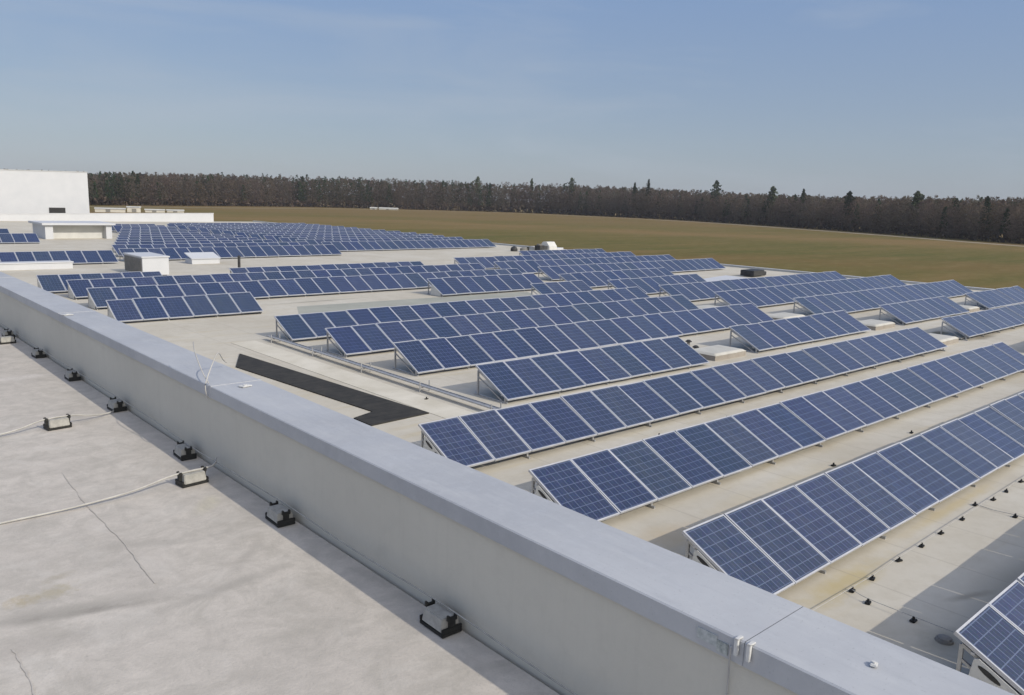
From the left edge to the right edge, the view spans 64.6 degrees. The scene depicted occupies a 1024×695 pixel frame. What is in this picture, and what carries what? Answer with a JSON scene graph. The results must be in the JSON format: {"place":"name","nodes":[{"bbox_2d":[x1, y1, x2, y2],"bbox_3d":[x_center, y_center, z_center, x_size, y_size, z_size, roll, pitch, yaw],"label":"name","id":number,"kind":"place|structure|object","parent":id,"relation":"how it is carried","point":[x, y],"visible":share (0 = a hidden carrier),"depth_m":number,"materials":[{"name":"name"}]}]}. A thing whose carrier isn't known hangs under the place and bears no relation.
{"place":"outdoors","nodes":[
{"label":"outdoors","id":0,"kind":"place"},
{"bbox_2d":[0,169,89,212],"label":"storage hall","id":1,"kind":"structure","parent":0,"point":[30,191],"depth_m":121.43,"materials":[{"name":"white metal"}]},
{"bbox_2d":[0,221,1023,674],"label":"roof","id":2,"kind":"structure","parent":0,"point":[956,575],"depth_m":18.37,"materials":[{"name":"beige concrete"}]},
{"bbox_2d":[0,233,39,243],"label":"solar panel row","id":3,"kind":"object","parent":2,"relation":"on","point":[13,238],"visible":1,"depth_m":72.63,"materials":[{"name":"glass"}]},
{"bbox_2d":[0,260,73,270],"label":"roof cover","id":4,"kind":"object","parent":2,"relation":"on","point":[36,265],"visible":1,"depth_m":50.92,"materials":[{"name":"white metal"}]},
{"bbox_2d":[0,250,117,263],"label":"solar panel row","id":5,"kind":"object","parent":2,"relation":"on","point":[92,256],"visible":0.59,"depth_m":54.75,"materials":[{"name":"glass"}]},
{"bbox_2d":[28,221,115,238],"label":"canopy box","id":6,"kind":"object","parent":2,"relation":"on","point":[66,229],"visible":0.98,"depth_m":81.78,"materials":[{"name":"white metal"}]},
{"bbox_2d":[36,271,161,291],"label":"solar panel row","id":7,"kind":"object","parent":2,"relation":"on","point":[53,283],"visible":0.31,"depth_m":41.04,"materials":[{"name":"glass"}]},
{"bbox_2d":[0,213,213,221],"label":"end wall","id":8,"kind":"structure","parent":2,"relation":"on","point":[167,217],"depth_m":124.62,"materials":[{"name":"white metal"}]},
{"bbox_2d":[112,225,164,232],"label":"solar panel row","id":9,"kind":"object","parent":2,"relation":"on","point":[117,228],"visible":0.37,"depth_m":94.84,"materials":[{"name":"glass"}]},
{"bbox_2d":[123,252,169,275],"bbox_3d":[-22.749,-5.197,50.375,1.670,1.200,3.520,-8,14,-41],"label":"ventilation box","id":10,"kind":"object","parent":2,"relation":"on","point":[142,261],"visible":0.88,"depth_m":49.39,"materials":[{"name":"white metal"}]},
{"bbox_2d":[122,226,175,227],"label":"solar panel row","id":11,"kind":"object","parent":2,"relation":"on","point":[151,227],"visible":0.23,"depth_m":94.00,"materials":[{"name":"glass"}]},
{"bbox_2d":[120,229,186,230],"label":"solar panel row","id":12,"kind":"object","parent":2,"relation":"on","point":[155,230],"visible":0.26,"depth_m":87.62,"materials":[{"name":"glass"}]},
{"bbox_2d":[119,231,196,232],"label":"solar panel row","id":13,"kind":"object","parent":2,"relation":"on","point":[154,231],"visible":0.23,"depth_m":84.03,"materials":[{"name":"glass"}]},
{"bbox_2d":[118,232,208,234],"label":"solar panel row","id":14,"kind":"object","parent":2,"relation":"on","point":[163,233],"visible":0.33,"depth_m":81.51,"materials":[{"name":"glass"}]},
{"bbox_2d":[117,234,230,236],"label":"solar panel row","id":15,"kind":"object","parent":2,"relation":"on","point":[144,235],"visible":0.3,"depth_m":79.09,"materials":[{"name":"glass"}]},
{"bbox_2d":[116,235,244,238],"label":"solar panel row","id":16,"kind":"object","parent":2,"relation":"on","point":[173,237],"visible":0.3,"depth_m":75.83,"materials":[{"name":"glass"}]},
{"bbox_2d":[106,292,262,321],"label":"solar panel row","id":17,"kind":"object","parent":2,"relation":"on","point":[148,308],"visible":0.94,"depth_m":33.62,"materials":[{"name":"glass"}]},
{"bbox_2d":[115,238,257,241],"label":"solar panel row","id":18,"kind":"object","parent":2,"relation":"on","point":[174,239],"visible":0.31,"depth_m":73.05,"materials":[{"name":"glass"}]},
{"bbox_2d":[114,240,272,251],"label":"solar panel row","id":19,"kind":"object","parent":2,"relation":"on","point":[188,242],"visible":0.3,"depth_m":69.82,"materials":[{"name":"glass"}]},
{"bbox_2d":[184,252,220,263],"bbox_3d":[-22.464,-6.493,58.760,2.120,0.742,1.394,-8,14,-41],"label":"roof hatch","id":20,"kind":"object","parent":2,"relation":"on","point":[203,258],"visible":1,"depth_m":58.48,"materials":[{"name":"white metal"}]},
{"bbox_2d":[112,242,309,256],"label":"solar panel row","id":21,"kind":"object","parent":2,"relation":"on","point":[116,247],"visible":0.44,"depth_m":67.05,"materials":[{"name":"glass"}]},
{"bbox_2d":[118,244,341,261],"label":"solar panel row","id":22,"kind":"object","parent":2,"relation":"on","point":[262,251],"visible":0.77,"depth_m":64.84,"materials":[{"name":"glass"}]},
{"bbox_2d":[169,223,304,223],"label":"solar panel row","id":23,"kind":"object","parent":2,"relation":"on","point":[236,223],"visible":0.26,"depth_m":111.99,"materials":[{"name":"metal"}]},
{"bbox_2d":[167,224,318,228],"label":"solar panel row","id":24,"kind":"object","parent":2,"relation":"on","point":[236,224],"visible":0.27,"depth_m":108.56,"materials":[{"name":"glass"}]},
{"bbox_2d":[176,225,330,230],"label":"solar panel row","id":25,"kind":"object","parent":2,"relation":"on","point":[182,226],"visible":0.34,"depth_m":105.05,"materials":[{"name":"glass"}]},
{"bbox_2d":[187,226,343,231],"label":"solar panel row","id":26,"kind":"object","parent":2,"relation":"on","point":[192,228],"visible":0.28,"depth_m":101.03,"materials":[{"name":"glass"}]},
{"bbox_2d":[66,263,485,299],"bbox_3d":[-11.372,-4.048,47.032,25.999,0.838,1.415,-8,14,-42],"label":"solar panel row","id":27,"kind":"object","parent":2,"relation":"on","point":[77,288],"visible":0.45,"depth_m":44.48,"materials":[{"name":"glass"}]},
{"bbox_2d":[198,227,356,233],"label":"solar panel row","id":28,"kind":"object","parent":2,"relation":"on","point":[204,230],"visible":0.25,"depth_m":100.74,"materials":[{"name":"glass"}]},
{"bbox_2d":[210,228,370,233],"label":"solar panel row","id":29,"kind":"object","parent":2,"relation":"on","point":[216,231],"visible":0.31,"depth_m":98.99,"materials":[{"name":"glass"}]},
{"bbox_2d":[222,230,385,235],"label":"solar panel row","id":30,"kind":"object","parent":2,"relation":"on","point":[231,232],"visible":0.3,"depth_m":94.09,"materials":[{"name":"glass"}]},
{"bbox_2d":[86,268,522,309],"bbox_3d":[-8.828,-3.426,44.068,26.001,0.838,1.415,-8,14,-42],"label":"solar panel row","id":31,"kind":"object","parent":2,"relation":"on","point":[98,297],"visible":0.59,"depth_m":41.64,"materials":[{"name":"glass"}]},
{"bbox_2d":[235,231,399,237],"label":"solar panel row","id":32,"kind":"object","parent":2,"relation":"on","point":[245,234],"visible":0.27,"depth_m":94.40,"materials":[{"name":"glass"}]},
{"bbox_2d":[229,261,423,272],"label":"solar panel row","id":33,"kind":"object","parent":2,"relation":"on","point":[319,267],"visible":0.35,"depth_m":51.12,"materials":[{"name":"glass"}]},
{"bbox_2d":[236,354,428,425],"bbox_3d":[-5.835,0.973,22.825,1.734,0.029,9.692,-8,14,-41],"label":"rubber mat","id":34,"kind":"object","parent":2,"relation":"on","point":[382,410],"visible":0.95,"depth_m":21.65,"materials":[{"name":"black rubber"}]},
{"bbox_2d":[249,232,416,239],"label":"solar panel row","id":35,"kind":"object","parent":2,"relation":"on","point":[259,236],"visible":0.37,"depth_m":89.74,"materials":[{"name":"glass"}]},
{"bbox_2d":[263,234,432,241],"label":"solar panel row","id":36,"kind":"object","parent":2,"relation":"on","point":[274,238],"visible":0.31,"depth_m":87.25,"materials":[{"name":"glass"}]},
{"bbox_2d":[232,341,472,418],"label":"roof walkway","id":37,"kind":"structure","parent":2,"relation":"on","point":[431,406],"depth_m":23.06,"materials":[{"name":"grey concrete"}]},
{"bbox_2d":[279,235,443,241],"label":"solar panel row","id":38,"kind":"object","parent":2,"relation":"on","point":[287,239],"visible":0.34,"depth_m":85.12,"materials":[{"name":"glass"}]},
{"bbox_2d":[295,237,462,244],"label":"solar panel row","id":39,"kind":"object","parent":2,"relation":"on","point":[314,241],"visible":0.29,"depth_m":82.79,"materials":[{"name":"glass"}]},
{"bbox_2d":[265,334,501,409],"bbox_3d":[-4.395,0.599,24.360,0.345,0.300,13.200,-8,14,-41],"label":"cable tray","id":40,"kind":"object","parent":2,"relation":"on","point":[436,389],"visible":0.81,"depth_m":23.34,"materials":[{"name":"metal"}]},
{"bbox_2d":[321,239,496,251],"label":"solar panel row","id":41,"kind":"object","parent":2,"relation":"on","point":[346,246],"visible":0.95,"depth_m":80.61,"materials":[{"name":"glass"}]},
{"bbox_2d":[297,291,533,313],"bbox_3d":[-3.585,-1.877,38.808,17.826,0.005,7.403,-8,14,-41],"label":"grey felt","id":42,"kind":"object","parent":2,"relation":"on","point":[326,308],"visible":0.36,"depth_m":40.36,"materials":[{"name":"grey fabric"}]},
{"bbox_2d":[274,287,648,341],"bbox_3d":[-0.543,-1.720,36.166,20.980,0.838,1.415,-8,14,-42],"label":"solar panel row","id":43,"kind":"object","parent":2,"relation":"on","point":[304,326],"visible":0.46,"depth_m":33.81,"materials":[{"name":"glass"}]},
{"bbox_2d":[427,273,543,296],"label":"solar panel row","id":44,"kind":"object","parent":2,"relation":"on","point":[467,285],"visible":0.92,"depth_m":45.73,"materials":[{"name":"glass"}]},
{"bbox_2d":[325,294,698,357],"bbox_3d":[1.523,-1.165,33.472,19.981,0.842,1.415,-8,14,-42],"label":"solar panel row","id":45,"kind":"object","parent":2,"relation":"on","point":[364,338],"visible":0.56,"depth_m":31.28,"materials":[{"name":"glass"}]},
{"bbox_2d":[454,252,635,268],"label":"solar panel row","id":46,"kind":"object","parent":2,"relation":"on","point":[486,262],"visible":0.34,"depth_m":64.90,"materials":[{"name":"glass"}]},
{"bbox_2d":[542,241,562,249],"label":"vent hood","id":47,"kind":"object","parent":2,"relation":"on","point":[549,245],"visible":0.58,"depth_m":84.11,"materials":[{"name":"white paint"}]},
{"bbox_2d":[530,280,592,294],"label":"solar panel row","id":48,"kind":"object","parent":2,"relation":"on","point":[561,287],"visible":0.49,"depth_m":44.13,"materials":[{"name":"glass"}]},
{"bbox_2d":[519,249,605,254],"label":"solar panel row","id":49,"kind":"object","parent":2,"relation":"on","point":[543,252],"visible":0.35,"depth_m":73.19,"materials":[{"name":"glass"}]},
{"bbox_2d":[392,303,773,376],"bbox_3d":[4.201,-0.626,30.988,19.985,0.842,1.415,-8,14,-41],"label":"solar panel row","id":50,"kind":"object","parent":2,"relation":"on","point":[436,354],"visible":0.9,"depth_m":28.76,"materials":[{"name":"glass"}]},
{"bbox_2d":[494,255,675,273],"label":"solar panel row","id":51,"kind":"object","parent":2,"relation":"on","point":[527,266],"visible":0.51,"depth_m":62.09,"materials":[{"name":"glass"}]},
{"bbox_2d":[474,336,709,403],"bbox_3d":[2.775,0.535,24.445,8.985,0.832,1.415,-8,14,-41],"label":"solar panel row","id":52,"kind":"object","parent":2,"relation":"on","point":[514,379],"visible":1,"depth_m":23.77,"materials":[{"name":"glass"}]},
{"bbox_2d":[558,267,673,287],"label":"solar panel row","id":53,"kind":"object","parent":2,"relation":"on","point":[594,279],"visible":0.58,"depth_m":51.98,"materials":[{"name":"glass"}]},
{"bbox_2d":[253,221,992,290],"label":"parapet","id":54,"kind":"structure","parent":2,"relation":"on","point":[848,276],"depth_m":67.59,"materials":[{"name":"white paint"}]},
{"bbox_2d":[538,258,725,280],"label":"solar panel row","id":55,"kind":"object","parent":2,"relation":"on","point":[671,266],"visible":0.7,"depth_m":60.92,"materials":[{"name":"glass"}]},
{"bbox_2d":[607,274,706,293],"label":"solar panel row","id":56,"kind":"object","parent":2,"relation":"on","point":[647,285],"visible":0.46,"depth_m":48.38,"materials":[{"name":"glass"}]},
{"bbox_2d":[418,327,947,466],"bbox_3d":[7.446,0.827,23.669,24.180,0.820,1.265,-8,14,-41],"label":"solar panel row","id":57,"kind":"object","parent":2,"relation":"on","point":[478,438],"visible":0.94,"depth_m":19.88,"materials":[{"name":"glass"}]},
{"bbox_2d":[694,345,745,360],"bbox_3d":[7.283,0.171,28.845,1.926,0.235,1.226,-8,14,-41],"label":"skylight","id":58,"kind":"object","parent":2,"relation":"on","point":[716,352],"visible":0.8,"depth_m":28.47,"materials":[{"name":"plastic"}]},
{"bbox_2d":[704,275,744,281],"bbox_3d":[15.465,-4.409,55.824,6.251,0.006,11.564,9,13,36],"label":"skylight","id":59,"kind":"object","parent":2,"relation":"on","point":[724,277],"visible":0.21,"depth_m":59.58,"materials":[{"name":"plastic"}]},
{"bbox_2d":[658,271,846,301],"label":"solar panel row","id":60,"kind":"object","parent":2,"relation":"on","point":[696,291],"visible":0.6,"depth_m":48.80,"materials":[{"name":"glass"}]},
{"bbox_2d":[740,269,765,276],"bbox_3d":[18.642,-5.739,62.248,1.100,0.500,2.500,11,14,41],"label":"roof box","id":61,"kind":"object","parent":2,"relation":"on","point":[751,272],"visible":1,"depth_m":61.48,"materials":[{"name":"metal"}]},
{"bbox_2d":[528,342,1023,521],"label":"solar panel row","id":62,"kind":"object","parent":2,"relation":"on","point":[603,485],"visible":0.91,"depth_m":16.91,"materials":[{"name":"glass"}]},
{"bbox_2d":[767,312,804,319],"bbox_3d":[12.963,-1.449,38.633,2.026,0.235,1.226,-8,14,-41],"label":"skylight","id":63,"kind":"object","parent":2,"relation":"on","point":[777,316],"visible":0.58,"depth_m":38.36,"materials":[{"name":"plastic"}]},
{"bbox_2d":[729,310,870,352],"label":"solar panel row","id":64,"kind":"object","parent":2,"relation":"on","point":[772,334],"visible":0.98,"depth_m":32.28,"materials":[{"name":"glass"}]},
{"bbox_2d":[714,275,906,306],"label":"solar panel row","id":65,"kind":"object","parent":2,"relation":"on","point":[770,296],"visible":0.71,"depth_m":46.71,"materials":[{"name":"glass"}]},
{"bbox_2d":[682,392,1023,594],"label":"solar panel row","id":66,"kind":"object","parent":2,"relation":"on","point":[777,543],"visible":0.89,"depth_m":13.35,"materials":[{"name":"glass"}]},
{"bbox_2d":[859,319,894,330],"bbox_3d":[16.521,-1.058,37.101,2.026,0.235,1.226,-8,14,-41],"label":"skylight","id":67,"kind":"object","parent":2,"relation":"on","point":[873,324],"visible":0.77,"depth_m":36.73,"materials":[{"name":"plastic"}]},
{"bbox_2d":[793,280,972,314],"bbox_3d":[22.112,-2.955,46.564,20.981,0.893,1.515,-8,14,-42],"label":"solar panel row","id":68,"kind":"object","parent":2,"relation":"on","point":[857,301],"visible":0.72,"depth_m":44.82,"materials":[{"name":"glass"}]},
{"bbox_2d":[879,296,969,325],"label":"solar panel row","id":69,"kind":"object","parent":2,"relation":"on","point":[912,311],"visible":0.99,"depth_m":40.40,"materials":[{"name":"glass"}]},
{"bbox_2d":[928,333,958,344],"bbox_3d":[17.332,-0.329,33.265,2.026,0.235,1.226,-8,14,-41],"label":"skylight","id":70,"kind":"object","parent":2,"relation":"on","point":[946,339],"visible":0.43,"depth_m":33.11,"materials":[{"name":"plastic"}]},
{"bbox_2d":[934,634,953,645],"bbox_3d":[5.401,3.634,10.110,0.220,0.065,0.220,-8,14,-41],"label":"roof drain","id":71,"kind":"object","parent":2,"relation":"on","point":[944,639],"visible":1,"depth_m":10.06,"materials":[{"name":"metal"}]},
{"bbox_2d":[940,303,1023,340],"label":"solar panel row","id":72,"kind":"object","parent":2,"relation":"on","point":[977,323],"visible":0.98,"depth_m":36.54,"materials":[{"name":"glass"}]},
{"bbox_2d":[953,573,1023,694],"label":"solar panel row","id":73,"kind":"object","parent":2,"relation":"on","point":[990,635],"visible":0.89,"depth_m":8.84,"materials":[{"name":"glass"}]},
{"bbox_2d":[964,286,1023,309],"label":"solar panel row","id":74,"kind":"object","parent":2,"relation":"on","point":[998,297],"visible":0.94,"depth_m":47.24,"materials":[{"name":"glass"}]},
{"bbox_2d":[0,0,1023,205],"label":"sky","id":75,"kind":"structure","parent":0,"point":[828,98],"materials":[{"name":"blue"}]},
{"bbox_2d":[89,192,1023,288],"bbox_3d":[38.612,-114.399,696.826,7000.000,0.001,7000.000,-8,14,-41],"label":"field","id":76,"kind":"structure","parent":0,"point":[929,260],"depth_m":289.61,"materials":[{"name":"green plant"}]},
{"bbox_2d":[94,207,125,212],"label":"field shed","id":77,"kind":"structure","parent":76,"relation":"on","point":[103,209],"depth_m":385.23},
{"bbox_2d":[472,176,482,210],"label":"pine tree","id":78,"kind":"object","parent":76,"relation":"on","point":[477,181],"visible":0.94,"depth_m":739.58,"materials":[{"name":"green plant"}]},
{"bbox_2d":[4,168,1023,243],"bbox_3d":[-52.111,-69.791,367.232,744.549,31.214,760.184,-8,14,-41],"label":"woodland","id":79,"kind":"object","parent":76,"relation":"on","point":[954,217],"visible":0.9,"depth_m":600.70,"materials":[{"name":"plant"}]},
{"bbox_2d":[710,180,723,218],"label":"pine tree","id":80,"kind":"object","parent":76,"relation":"on","point":[715,192],"visible":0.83,"depth_m":590.62,"materials":[{"name":"green plant"}]},
{"bbox_2d":[766,186,777,225],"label":"pine tree","id":81,"kind":"object","parent":76,"relation":"on","point":[772,192],"visible":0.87,"depth_m":525.75,"materials":[{"name":"green plant"}]},
{"bbox_2d":[843,191,856,230],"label":"pine tree","id":82,"kind":"object","parent":76,"relation":"on","point":[849,195],"visible":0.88,"depth_m":454.86,"materials":[{"name":"green plant"}]},
{"bbox_2d":[911,191,923,235],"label":"pine tree","id":83,"kind":"object","parent":76,"relation":"on","point":[916,198],"visible":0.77,"depth_m":406.33,"materials":[{"name":"green plant"}]},
{"bbox_2d":[975,196,990,240],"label":"pine tree","id":84,"kind":"object","parent":76,"relation":"on","point":[987,200],"visible":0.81,"depth_m":360.34,"materials":[{"name":"green plant"}]},
{"bbox_3d":[-22.546,7.558,-5.301,47.940,9.680,100.000,-8,14,-41],"label":"warehouse","id":85,"kind":"object","parent":76,"relation":"on","visible":0},
{"bbox_2d":[0,327,559,694],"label":"roof","id":86,"kind":"structure","parent":85,"relation":"on","point":[242,595],"depth_m":4.67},
{"bbox_2d":[0,334,15,344],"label":"conductor holder","id":87,"kind":"object","parent":86,"relation":"on","point":[7,339],"visible":1,"depth_m":11.65,"materials":[{"name":"black plastic"}]},
{"bbox_2d":[11,649,34,694],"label":"roof seam","id":88,"kind":"object","parent":86,"relation":"on","point":[26,672],"visible":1,"depth_m":3.83,"materials":[{"name":"grey"}]},
{"bbox_2d":[31,347,46,358],"bbox_3d":[-6.328,0.068,10.823,0.129,0.114,0.221,-8,14,-43],"label":"conductor holder","id":89,"kind":"object","parent":86,"relation":"on","point":[36,353],"visible":1,"depth_m":10.76,"materials":[{"name":"black plastic"}]},
{"bbox_2d":[0,410,113,434],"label":"roof cable","id":90,"kind":"object","parent":86,"relation":"on","point":[56,417],"visible":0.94,"depth_m":7.67,"materials":[{"name":"metal"}]},
{"bbox_2d":[43,414,71,430],"bbox_3d":[-4.315,0.706,7.683,0.129,0.114,0.221,11,14,41],"label":"conductor holder","id":91,"kind":"object","parent":86,"relation":"on","point":[56,423],"visible":1,"depth_m":7.64,"materials":[{"name":"grey concrete"}]},
{"bbox_2d":[64,368,80,381],"bbox_3d":[-5.224,0.323,9.623,0.129,0.114,0.221,-7,14,-41],"label":"conductor holder","id":92,"kind":"object","parent":86,"relation":"on","point":[71,374],"visible":1,"depth_m":9.56,"materials":[{"name":"concrete"}]},
{"bbox_2d":[0,458,216,523],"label":"roof cable","id":93,"kind":"object","parent":86,"relation":"on","point":[84,504],"visible":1,"depth_m":5.88,"materials":[{"name":"metal"}]},
{"bbox_2d":[63,474,155,582],"bbox_3d":[-2.852,1.188,5.612,0.031,0.001,2.381,-7,14,-40],"label":"roof seam","id":94,"kind":"object","parent":86,"relation":"on","point":[135,557],"visible":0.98,"depth_m":5.40,"materials":[{"name":"grey"}]},
{"bbox_2d":[107,397,126,412],"bbox_3d":[-4.088,0.587,8.373,0.129,0.114,0.221,-8,15,-44],"label":"conductor holder","id":95,"kind":"object","parent":86,"relation":"on","point":[116,405],"visible":1,"depth_m":8.32,"materials":[{"name":"grey concrete"}]},
{"bbox_2d":[173,440,196,460],"bbox_3d":[-2.816,0.884,6.966,0.129,0.114,0.221,-7,13,-39],"label":"conductor holder","id":96,"kind":"object","parent":86,"relation":"on","point":[182,451],"visible":1,"depth_m":6.91,"materials":[{"name":"grey concrete"}]},
{"bbox_2d":[175,466,208,487],"bbox_3d":[-2.508,1.008,6.341,0.129,0.114,0.221,11,14,41],"label":"conductor holder","id":97,"kind":"object","parent":86,"relation":"on","point":[190,479],"visible":1,"depth_m":6.29,"materials":[{"name":"grey concrete"}]},
{"bbox_2d":[265,500,294,527],"bbox_3d":[-1.622,1.161,5.661,0.129,0.114,0.221,-7,14,-39],"label":"conductor holder","id":98,"kind":"object","parent":86,"relation":"on","point":[277,515],"visible":1,"depth_m":5.61,"materials":[{"name":"grey concrete"}]},
{"bbox_2d":[420,599,461,638],"bbox_3d":[-0.382,1.443,4.331,0.129,0.114,0.221,-7,14,-40],"label":"conductor holder","id":99,"kind":"object","parent":86,"relation":"on","point":[440,620],"visible":1,"depth_m":4.29,"materials":[{"name":"grey concrete"}]},
{"bbox_2d":[1,323,577,694],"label":"conductor wire","id":100,"kind":"object","parent":99,"relation":"attached to","point":[527,662],"visible":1,"depth_m":4.88,"materials":[{"name":"metal"}]},
{"bbox_2d":[0,272,1013,694],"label":"parapet","id":101,"kind":"structure","parent":85,"relation":"on","point":[576,602],"depth_m":4.17,"materials":[{"name":"metal"}]},
{"bbox_2d":[733,635,742,656],"bbox_3d":[0.844,1.111,3.017,0.040,0.070,0.016,-8,14,-41],"label":"lip clip","id":102,"kind":"object","parent":101,"relation":"attached to","point":[736,645],"visible":1,"depth_m":3.00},
{"bbox_2d":[726,646,731,694],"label":"wire","id":103,"kind":"object","parent":102,"relation":"hanging from","point":[728,670],"visible":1,"depth_m":3.05,"materials":[{"name":"metal"}]},
{"bbox_2d":[745,641,755,662],"bbox_3d":[0.878,1.119,2.979,0.040,0.070,0.016,-8,14,-41],"label":"lip clip","id":104,"kind":"object","parent":101,"relation":"attached to","point":[748,651],"visible":1,"depth_m":2.97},
{"bbox_2d":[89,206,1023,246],"bbox_3d":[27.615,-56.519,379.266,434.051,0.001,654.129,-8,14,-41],"label":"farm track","id":105,"kind":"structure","parent":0,"point":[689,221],"depth_m":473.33,"materials":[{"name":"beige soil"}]},
{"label":"wire holder","id":106,"kind":"object","parent":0,"visible":0},
{"bbox_2d":[814,477,1023,609],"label":"roof wire","id":107,"kind":"object","parent":106,"relation":"attached to","point":[911,549],"visible":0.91,"depth_m":12.58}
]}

